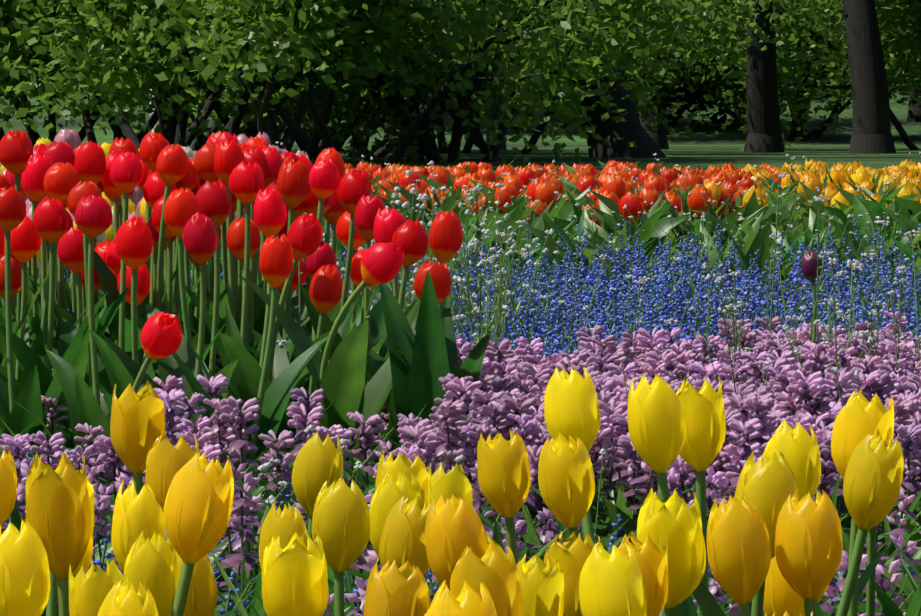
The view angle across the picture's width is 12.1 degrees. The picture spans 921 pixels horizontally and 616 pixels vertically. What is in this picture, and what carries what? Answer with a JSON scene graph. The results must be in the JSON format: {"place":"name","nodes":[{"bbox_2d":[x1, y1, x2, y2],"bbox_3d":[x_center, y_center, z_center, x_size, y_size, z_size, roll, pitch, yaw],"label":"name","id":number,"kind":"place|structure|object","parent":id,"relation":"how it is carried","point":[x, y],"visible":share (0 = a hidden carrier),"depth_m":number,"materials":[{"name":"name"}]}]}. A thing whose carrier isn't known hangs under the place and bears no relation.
{"place":"outdoors","nodes":[
{"label":"outdoors","id":0,"kind":"place"},
{"bbox_2d":[0,34,920,171],"bbox_3d":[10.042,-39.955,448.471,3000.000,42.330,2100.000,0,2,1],"label":"ground","id":1,"kind":"structure","parent":0,"point":[704,149],"depth_m":67.58,"materials":[{"name":"grass"}]},
{"bbox_2d":[0,129,32,373],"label":"red tulip","id":2,"kind":"object","parent":1,"relation":"on","point":[16,150],"visible":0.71,"depth_m":6.45,"materials":[{"name":"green plant"}]},
{"bbox_2d":[0,152,55,363],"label":"red tulip","id":3,"kind":"object","parent":1,"relation":"on","point":[38,165],"visible":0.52,"depth_m":6.36,"materials":[{"name":"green plant"}]},
{"bbox_2d":[0,255,58,376],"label":"red tulip","id":4,"kind":"object","parent":1,"relation":"on","point":[16,276],"visible":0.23,"depth_m":6.42,"materials":[{"name":"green plant"}]},
{"bbox_2d":[21,171,56,319],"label":"red tulip","id":5,"kind":"object","parent":1,"relation":"on","point":[34,258],"visible":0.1,"depth_m":6.73,"materials":[{"name":"green plant"}]},
{"bbox_2d":[27,143,55,320],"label":"red tulip","id":6,"kind":"object","parent":1,"relation":"on","point":[40,148],"visible":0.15,"depth_m":6.77,"materials":[{"name":"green plant"}]},
{"bbox_2d":[0,197,99,446],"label":"red tulip","id":7,"kind":"object","parent":1,"relation":"on","point":[50,221],"visible":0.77,"depth_m":6.10,"materials":[{"name":"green plant"}]},
{"bbox_2d":[11,216,94,394],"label":"red tulip","id":8,"kind":"object","parent":1,"relation":"on","point":[25,241],"visible":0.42,"depth_m":6.20,"materials":[{"name":"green plant"}]},
{"bbox_2d":[0,186,107,457],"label":"red tulip","id":9,"kind":"object","parent":1,"relation":"on","point":[15,417],"visible":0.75,"depth_m":6.00,"materials":[{"name":"green plant"}]},
{"bbox_2d":[0,180,112,450],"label":"red tulip","id":10,"kind":"object","parent":1,"relation":"on","point":[28,358],"visible":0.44,"depth_m":6.08,"materials":[{"name":"green plant"}]},
{"bbox_2d":[56,210,73,331],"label":"red tulip","id":11,"kind":"object","parent":1,"relation":"on","point":[60,280],"visible":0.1,"depth_m":6.58,"materials":[{"name":"green plant"}]},
{"bbox_2d":[0,161,130,371],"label":"red tulip","id":12,"kind":"object","parent":1,"relation":"on","point":[61,180],"visible":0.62,"depth_m":6.21,"materials":[{"name":"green plant"}]},
{"bbox_2d":[38,140,109,333],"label":"red tulip","id":13,"kind":"object","parent":1,"relation":"on","point":[90,161],"visible":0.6,"depth_m":6.40,"materials":[{"name":"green plant"}]},
{"bbox_2d":[45,141,102,308],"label":"red tulip","id":14,"kind":"object","parent":1,"relation":"on","point":[58,152],"visible":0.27,"depth_m":6.60,"materials":[{"name":"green plant"}]},
{"bbox_2d":[0,1,168,146],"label":"shrub","id":15,"kind":"object","parent":1,"relation":"on","point":[33,135],"depth_m":46.23,"materials":[{"name":"green plant"}]},
{"bbox_2d":[36,137,139,323],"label":"red tulip","id":16,"kind":"object","parent":1,"relation":"on","point":[120,145],"visible":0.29,"depth_m":6.65,"materials":[{"name":"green plant"}]},
{"bbox_2d":[33,256,146,363],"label":"red tulip","id":17,"kind":"object","parent":1,"relation":"on","point":[37,323],"visible":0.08,"depth_m":6.39,"materials":[{"name":"green plant"}]},
{"bbox_2d":[45,226,141,357],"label":"red tulip","id":18,"kind":"object","parent":1,"relation":"on","point":[70,250],"visible":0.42,"depth_m":6.30,"materials":[{"name":"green plant"}]},
{"bbox_2d":[0,137,222,314],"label":"yellow tulips","id":19,"kind":"object","parent":1,"relation":"on","point":[70,290],"visible":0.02,"depth_m":9.54,"materials":[{"name":"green plant"}]},
{"bbox_2d":[45,312,181,482],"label":"red tulip","id":20,"kind":"object","parent":1,"relation":"on","point":[161,335],"visible":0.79,"depth_m":5.51,"materials":[{"name":"green plant"}]},
{"bbox_2d":[75,194,159,415],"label":"red tulip","id":21,"kind":"object","parent":1,"relation":"on","point":[93,216],"visible":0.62,"depth_m":5.86,"materials":[{"name":"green plant"}]},
{"bbox_2d":[97,150,142,365],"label":"red tulip","id":22,"kind":"object","parent":1,"relation":"on","point":[126,172],"visible":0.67,"depth_m":6.26,"materials":[{"name":"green plant"}]},
{"bbox_2d":[117,264,150,323],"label":"red tulip","id":23,"kind":"object","parent":1,"relation":"on","point":[143,284],"visible":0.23,"depth_m":6.33,"materials":[{"name":"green plant"}]},
{"bbox_2d":[101,151,177,341],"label":"red tulip","id":24,"kind":"object","parent":1,"relation":"on","point":[113,190],"visible":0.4,"depth_m":6.45,"materials":[{"name":"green plant"}]},
{"bbox_2d":[82,161,196,321],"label":"red tulip","id":25,"kind":"object","parent":1,"relation":"on","point":[188,180],"visible":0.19,"depth_m":6.57,"materials":[{"name":"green plant"}]},
{"bbox_2d":[94,144,199,388],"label":"red tulip","id":26,"kind":"object","parent":1,"relation":"on","point":[172,164],"visible":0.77,"depth_m":6.32,"materials":[{"name":"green plant"}]},
{"bbox_2d":[104,195,198,351],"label":"red tulip","id":27,"kind":"object","parent":1,"relation":"on","point":[156,216],"visible":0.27,"depth_m":6.41,"materials":[{"name":"green plant"}]},
{"bbox_2d":[143,171,175,307],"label":"red tulip","id":28,"kind":"object","parent":1,"relation":"on","point":[154,188],"visible":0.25,"depth_m":6.45,"materials":[{"name":"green plant"}]},
{"bbox_2d":[88,215,235,473],"bbox_3d":[-0.418,0.101,5.801,0.203,0.453,0.185,-1,3,-17],"label":"red tulip","id":29,"kind":"object","parent":1,"relation":"on","point":[134,243],"visible":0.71,"depth_m":5.75,"materials":[{"name":"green plant"}]},
{"bbox_2d":[0,129,324,292],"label":"tulips","id":30,"kind":"object","parent":1,"relation":"on","point":[72,138],"visible":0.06,"depth_m":12.34,"materials":[{"name":"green plant"}]},
{"bbox_2d":[147,215,184,335],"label":"red tulip","id":31,"kind":"object","parent":1,"relation":"on","point":[155,233],"visible":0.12,"depth_m":6.47,"materials":[{"name":"green plant"}]},
{"bbox_2d":[98,211,238,433],"bbox_3d":[-0.356,0.100,5.760,0.210,0.459,0.173,1,3,20],"label":"red tulip","id":32,"kind":"object","parent":1,"relation":"on","point":[200,240],"visible":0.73,"depth_m":5.72,"materials":[{"name":"green plant"}]},
{"bbox_2d":[137,131,235,321],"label":"red tulip","id":33,"kind":"object","parent":1,"relation":"on","point":[153,145],"visible":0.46,"depth_m":6.50,"materials":[{"name":"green plant"}]},
{"bbox_2d":[184,177,199,337],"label":"red tulip","id":34,"kind":"object","parent":1,"relation":"on","point":[195,189],"visible":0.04,"depth_m":6.64,"materials":[{"name":"green plant"}]},
{"bbox_2d":[164,187,226,362],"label":"red tulip","id":35,"kind":"object","parent":1,"relation":"on","point":[181,208],"visible":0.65,"depth_m":5.90,"materials":[{"name":"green plant"}]},
{"bbox_2d":[146,138,245,353],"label":"red tulip","id":36,"kind":"object","parent":1,"relation":"on","point":[229,157],"visible":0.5,"depth_m":6.39,"materials":[{"name":"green plant"}]},
{"bbox_2d":[177,142,217,336],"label":"red tulip","id":37,"kind":"object","parent":1,"relation":"on","point":[203,163],"visible":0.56,"depth_m":6.60,"materials":[{"name":"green plant"}]},
{"bbox_2d":[195,181,231,381],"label":"red tulip","id":38,"kind":"object","parent":1,"relation":"on","point":[214,201],"visible":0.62,"depth_m":6.10,"materials":[{"name":"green plant"}]},
{"bbox_2d":[206,130,228,300],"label":"red tulip","id":39,"kind":"object","parent":1,"relation":"on","point":[213,137],"visible":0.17,"depth_m":6.90,"materials":[{"name":"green plant"}]},
{"bbox_2d":[208,216,260,398],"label":"red tulip","id":40,"kind":"object","parent":1,"relation":"on","point":[236,239],"visible":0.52,"depth_m":6.29,"materials":[{"name":"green plant"}]},
{"bbox_2d":[20,47,462,151],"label":"shrub","id":41,"kind":"object","parent":1,"relation":"on","point":[200,141],"depth_m":57.62,"materials":[{"name":"green plant"}]},
{"bbox_2d":[186,161,309,367],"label":"red tulip","id":42,"kind":"object","parent":1,"relation":"on","point":[246,183],"visible":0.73,"depth_m":6.21,"materials":[{"name":"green plant"}]},
{"bbox_2d":[210,186,286,425],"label":"red tulip","id":43,"kind":"object","parent":1,"relation":"on","point":[270,213],"visible":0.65,"depth_m":5.95,"materials":[{"name":"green plant"}]},
{"bbox_2d":[233,199,265,354],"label":"red tulip","id":44,"kind":"object","parent":1,"relation":"on","point":[259,325],"visible":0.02,"depth_m":6.47,"materials":[{"name":"green plant"}]},
{"bbox_2d":[0,0,501,161],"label":"shrub","id":45,"kind":"object","parent":1,"relation":"on","point":[16,52],"visible":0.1,"depth_m":43.32,"materials":[{"name":"green plant"}]},
{"bbox_2d":[172,233,329,477],"bbox_3d":[-0.289,0.118,5.668,0.252,0.431,0.093,-1,3,-23],"label":"red tulip","id":46,"kind":"object","parent":1,"relation":"on","point":[276,261],"visible":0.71,"depth_m":5.67,"materials":[{"name":"green plant"}]},
{"bbox_2d":[237,142,264,331],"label":"red tulip","id":47,"kind":"object","parent":1,"relation":"on","point":[259,303],"visible":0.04,"depth_m":6.49,"materials":[{"name":"green plant"}]},
{"bbox_2d":[0,0,536,162],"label":"shrub","id":48,"kind":"object","parent":1,"relation":"on","point":[352,91],"visible":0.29,"depth_m":40.92,"materials":[{"name":"green plant"}]},
{"bbox_2d":[204,146,339,368],"bbox_3d":[-0.307,0.030,6.428,0.274,0.540,0.135,0,2,1],"label":"red tulip","id":49,"kind":"object","parent":1,"relation":"on","point":[252,154],"visible":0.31,"depth_m":6.44,"materials":[{"name":"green plant"}]},
{"bbox_2d":[262,146,282,187],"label":"red tulip","id":50,"kind":"object","parent":1,"relation":"on","point":[274,161],"visible":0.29,"depth_m":6.44,"materials":[{"name":"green plant"}]},
{"bbox_2d":[218,212,330,473],"bbox_3d":[-0.245,0.094,5.966,0.153,0.453,0.270,0,2,1],"label":"red tulip","id":51,"kind":"object","parent":1,"relation":"on","point":[305,234],"visible":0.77,"depth_m":5.90,"materials":[{"name":"green plant"}]},
{"bbox_2d":[5,4,550,159],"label":"shrub","id":52,"kind":"object","parent":1,"relation":"on","point":[220,120],"visible":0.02,"depth_m":46.88,"materials":[{"name":"green plant"}]},
{"bbox_2d":[251,158,359,399],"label":"red tulip","id":53,"kind":"object","parent":1,"relation":"on","point":[293,187],"visible":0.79,"depth_m":6.29,"materials":[{"name":"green plant"}]},
{"bbox_2d":[247,158,372,402],"bbox_3d":[-0.200,0.047,6.223,0.212,0.526,0.085,1,3,29],"label":"red tulip","id":54,"kind":"object","parent":1,"relation":"on","point":[324,178],"visible":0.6,"depth_m":6.20,"materials":[{"name":"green plant"}]},
{"bbox_2d":[291,188,332,386],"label":"red tulip","id":55,"kind":"object","parent":1,"relation":"on","point":[309,203],"visible":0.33,"depth_m":6.49,"materials":[{"name":"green plant"}]},
{"bbox_2d":[246,264,386,421],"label":"red tulip","id":56,"kind":"object","parent":1,"relation":"on","point":[325,289],"visible":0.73,"depth_m":6.00,"materials":[{"name":"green plant"}]},
{"bbox_2d":[237,242,415,469],"bbox_3d":[-0.148,0.119,5.813,0.213,0.417,0.222,2,3,34],"label":"red tulip","id":57,"kind":"object","parent":1,"relation":"on","point":[339,378],"visible":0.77,"depth_m":5.77,"materials":[{"name":"green plant"}]},
{"bbox_2d":[278,147,379,326],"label":"red tulip","id":58,"kind":"object","parent":1,"relation":"on","point":[333,154],"visible":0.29,"depth_m":6.98,"materials":[{"name":"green plant"}]},
{"bbox_2d":[306,211,365,329],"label":"red tulip","id":59,"kind":"object","parent":1,"relation":"on","point":[342,227],"visible":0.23,"depth_m":6.39,"materials":[{"name":"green plant"}]},
{"bbox_2d":[323,190,349,328],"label":"red tulip","id":60,"kind":"object","parent":1,"relation":"on","point":[334,212],"visible":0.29,"depth_m":6.69,"materials":[{"name":"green plant"}]},
{"bbox_2d":[288,241,384,400],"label":"red tulip","id":61,"kind":"object","parent":1,"relation":"on","point":[323,254],"visible":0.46,"depth_m":6.19,"materials":[{"name":"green plant"}]},
{"bbox_2d":[292,168,386,358],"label":"red tulip","id":62,"kind":"object","parent":1,"relation":"on","point":[354,187],"visible":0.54,"depth_m":6.25,"materials":[{"name":"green plant"}]},
{"bbox_2d":[24,0,683,157],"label":"shrub","id":63,"kind":"object","parent":1,"relation":"on","point":[381,152],"depth_m":49.80,"materials":[{"name":"green plant"}]},
{"bbox_2d":[299,193,419,458],"bbox_3d":[-0.105,0.077,6.093,0.256,0.476,0.120,-2,3,-43],"label":"red tulip","id":64,"kind":"object","parent":1,"relation":"on","point":[367,209],"visible":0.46,"depth_m":6.09,"materials":[{"name":"green plant"}]},
{"bbox_2d":[78,33,666,157],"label":"tree trunk","id":65,"kind":"object","parent":1,"relation":"on","point":[631,129],"visible":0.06,"depth_m":49.52,"materials":[{"name":"brown plant"}]},
{"bbox_2d":[191,161,559,354],"bbox_3d":[-0.153,-0.021,8.167,0.676,0.492,2.078,0,2,1],"label":"shepherds purse drift bed","id":66,"kind":"object","parent":1,"relation":"on","point":[469,311],"visible":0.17,"depth_m":8.40,"materials":[{"name":"plant"}]},
{"bbox_2d":[39,0,747,167],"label":"shrub","id":67,"kind":"object","parent":1,"relation":"on","point":[275,30],"visible":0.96,"depth_m":38.72,"materials":[{"name":"green plant"}]},
{"bbox_2d":[367,218,428,451],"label":"red tulip","id":68,"kind":"object","parent":1,"relation":"on","point":[410,238],"visible":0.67,"depth_m":5.89,"materials":[{"name":"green plant"}]},
{"bbox_2d":[350,248,454,346],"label":"red tulip","id":69,"kind":"object","parent":1,"relation":"on","point":[377,325],"visible":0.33,"depth_m":6.43,"materials":[{"name":"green plant"}]},
{"bbox_2d":[365,207,455,462],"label":"red tulip","id":70,"kind":"object","parent":1,"relation":"on","point":[387,223],"visible":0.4,"depth_m":5.99,"materials":[{"name":"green plant"}]},
{"bbox_2d":[379,259,459,462],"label":"red tulip","id":71,"kind":"object","parent":1,"relation":"on","point":[424,365],"visible":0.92,"depth_m":5.72,"materials":[{"name":"green plant"}]},
{"bbox_2d":[402,210,493,381],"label":"red tulip","id":72,"kind":"object","parent":1,"relation":"on","point":[445,237],"visible":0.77,"depth_m":5.79,"materials":[{"name":"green plant"}]},
{"bbox_2d":[180,0,723,162],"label":"shrub","id":73,"kind":"object","parent":1,"relation":"on","point":[427,151],"visible":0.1,"depth_m":44.27,"materials":[{"name":"green plant"}]},
{"bbox_2d":[4,494,915,614],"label":"muscari bed","id":74,"kind":"object","parent":1,"relation":"on","point":[216,573],"visible":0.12,"depth_m":4.17,"materials":[{"name":"green plant"}]},
{"bbox_2d":[0,365,920,615],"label":"yellow tulips","id":75,"kind":"object","parent":1,"relation":"on","point":[767,541],"visible":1,"depth_m":2.82,"materials":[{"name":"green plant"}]},
{"bbox_2d":[0,311,920,574],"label":"deadnettle bed","id":76,"kind":"object","parent":1,"relation":"on","point":[503,398],"visible":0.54,"depth_m":5.33,"materials":[{"name":"purple plant"}]},
{"bbox_2d":[0,345,920,615],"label":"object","id":77,"kind":"object","parent":1,"relation":"on","point":[627,524],"visible":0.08,"depth_m":4.67,"materials":[{"name":"green plant"}]},
{"bbox_2d":[211,260,360,360],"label":"red tulip","id":78,"kind":"object","parent":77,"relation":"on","point":[334,311],"visible":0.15,"depth_m":6.37,"materials":[{"name":"green plant"}]},
{"bbox_2d":[741,251,836,360],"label":"small white flowers","id":79,"kind":"object","parent":77,"relation":"on","point":[825,253],"visible":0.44,"depth_m":6.81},
{"bbox_2d":[809,195,904,358],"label":"small white flowers","id":80,"kind":"object","parent":77,"relation":"on","point":[824,337],"visible":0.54,"depth_m":6.54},
{"bbox_2d":[845,216,920,358],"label":"small white flowers","id":81,"kind":"object","parent":77,"relation":"on","point":[877,267],"visible":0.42,"depth_m":6.68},
{"bbox_2d":[1,440,920,615],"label":"deadnettle","id":82,"kind":"object","parent":1,"relation":"on","point":[243,504],"visible":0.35,"depth_m":4.38,"materials":[{"name":"purple plant"}]},
{"bbox_2d":[31,142,920,593],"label":"small white flowers","id":83,"kind":"object","parent":1,"relation":"on","point":[459,458],"visible":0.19,"depth_m":10.63,"materials":[{"name":"plant"}]},
{"bbox_2d":[55,260,920,353],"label":"blue flowers","id":84,"kind":"object","parent":1,"relation":"on","point":[669,311],"visible":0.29,"depth_m":9.70,"materials":[{"name":"blue plant"}]},
{"bbox_2d":[56,219,920,324],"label":"blue flowers","id":85,"kind":"object","parent":1,"relation":"on","point":[641,269],"visible":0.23,"depth_m":10.80,"materials":[{"name":"blue plant"}]},
{"bbox_2d":[65,173,920,297],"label":"weed bed","id":86,"kind":"object","parent":1,"relation":"on","point":[753,236],"visible":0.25,"depth_m":11.95,"materials":[{"name":"green plant"}]},
{"bbox_2d":[486,76,506,149],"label":"tree","id":87,"kind":"object","parent":1,"relation":"on","point":[495,108],"visible":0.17,"depth_m":61.72,"materials":[{"name":"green plant"}]},
{"bbox_2d":[73,300,920,363],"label":"blue flowers","id":88,"kind":"object","parent":1,"relation":"on","point":[555,345],"visible":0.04,"depth_m":8.51,"materials":[{"name":"blue plant"}]},
{"bbox_2d":[477,220,527,373],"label":"small white flowers","id":89,"kind":"object","parent":1,"relation":"on","point":[503,234],"visible":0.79,"depth_m":6.86,"materials":[{"name":"plant"}]},
{"bbox_2d":[505,236,608,354],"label":"small white flowers","id":90,"kind":"object","parent":1,"relation":"on","point":[509,293],"visible":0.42,"depth_m":7.28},
{"bbox_2d":[310,160,807,224],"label":"orange tulips","id":91,"kind":"object","parent":1,"relation":"on","point":[619,182],"visible":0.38,"depth_m":14.30,"materials":[{"name":"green plant"}]},
{"bbox_2d":[332,0,797,153],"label":"sun shrub","id":92,"kind":"object","parent":1,"relation":"on","point":[716,14],"visible":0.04,"depth_m":53.99,"materials":[{"name":"green plant"}]},
{"bbox_2d":[432,182,719,229],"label":"tulips","id":93,"kind":"object","parent":1,"relation":"on","point":[635,203],"visible":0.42,"depth_m":12.79,"materials":[{"name":"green plant"}]},
{"bbox_2d":[340,254,920,353],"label":"low weed bed","id":94,"kind":"object","parent":1,"relation":"on","point":[881,307],"depth_m":10.60,"materials":[{"name":"green plant"}]},
{"bbox_2d":[447,10,843,132],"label":"shrub","id":95,"kind":"object","parent":1,"relation":"on","point":[690,98],"visible":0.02,"depth_m":72.21,"materials":[{"name":"green plant"}]},
{"bbox_2d":[639,1,668,148],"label":"tree","id":96,"kind":"object","parent":1,"relation":"on","point":[660,136],"visible":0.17,"depth_m":63.62,"materials":[{"name":"brown plant"}]},
{"bbox_2d":[714,172,785,351],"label":"small white flowers","id":97,"kind":"object","parent":1,"relation":"on","point":[720,279],"visible":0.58,"depth_m":6.79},
{"bbox_2d":[725,269,784,361],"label":"small white flowers","id":98,"kind":"object","parent":1,"relation":"on","point":[741,305],"visible":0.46,"depth_m":6.61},
{"bbox_2d":[743,0,784,151],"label":"tree","id":99,"kind":"object","parent":1,"relation":"on","point":[764,128],"visible":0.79,"depth_m":57.52,"materials":[{"name":"brown plant"}]},
{"bbox_2d":[624,0,920,140],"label":"shrub","id":100,"kind":"object","parent":1,"relation":"on","point":[739,120],"visible":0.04,"depth_m":69.38,"materials":[{"name":"green plant"}]},
{"bbox_2d":[667,0,920,149],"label":"foliage","id":101,"kind":"object","parent":1,"relation":"on","point":[817,13],"visible":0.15,"depth_m":61.24,"materials":[{"name":"green plant"}]},
{"bbox_2d":[702,159,920,224],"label":"yellow tulips","id":102,"kind":"object","parent":1,"relation":"on","point":[817,174],"visible":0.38,"depth_m":14.30,"materials":[{"name":"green plant"}]},
{"bbox_2d":[801,250,821,343],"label":"purple tulip","id":103,"kind":"object","parent":1,"relation":"on","point":[809,266],"visible":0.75,"depth_m":6.88,"materials":[{"name":"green plant"}]},
{"bbox_2d":[778,257,859,372],"bbox_3d":[0.534,0.115,6.339,0.136,0.379,0.179,0,3,-9],"label":"shepherds purse","id":104,"kind":"object","parent":1,"relation":"on","point":[832,302],"visible":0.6,"depth_m":6.36,"materials":[{"name":"plant"}]},
{"bbox_2d":[774,0,920,97],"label":"foliage","id":105,"kind":"object","parent":1,"relation":"on","point":[898,14],"visible":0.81,"depth_m":56.88,"materials":[{"name":"green plant"}]},
{"bbox_2d":[800,59,920,118],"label":"shrub","id":106,"kind":"object","parent":1,"relation":"on","point":[913,101],"visible":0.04,"depth_m":69.46,"materials":[{"name":"green plant"}]},
{"bbox_2d":[842,0,896,153],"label":"tree","id":107,"kind":"object","parent":1,"relation":"on","point":[871,129],"visible":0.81,"depth_m":55.54,"materials":[{"name":"brown plant"}]},
{"bbox_2d":[853,229,920,366],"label":"shepherds purse","id":108,"kind":"object","parent":1,"relation":"on","point":[861,266],"visible":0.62,"depth_m":6.47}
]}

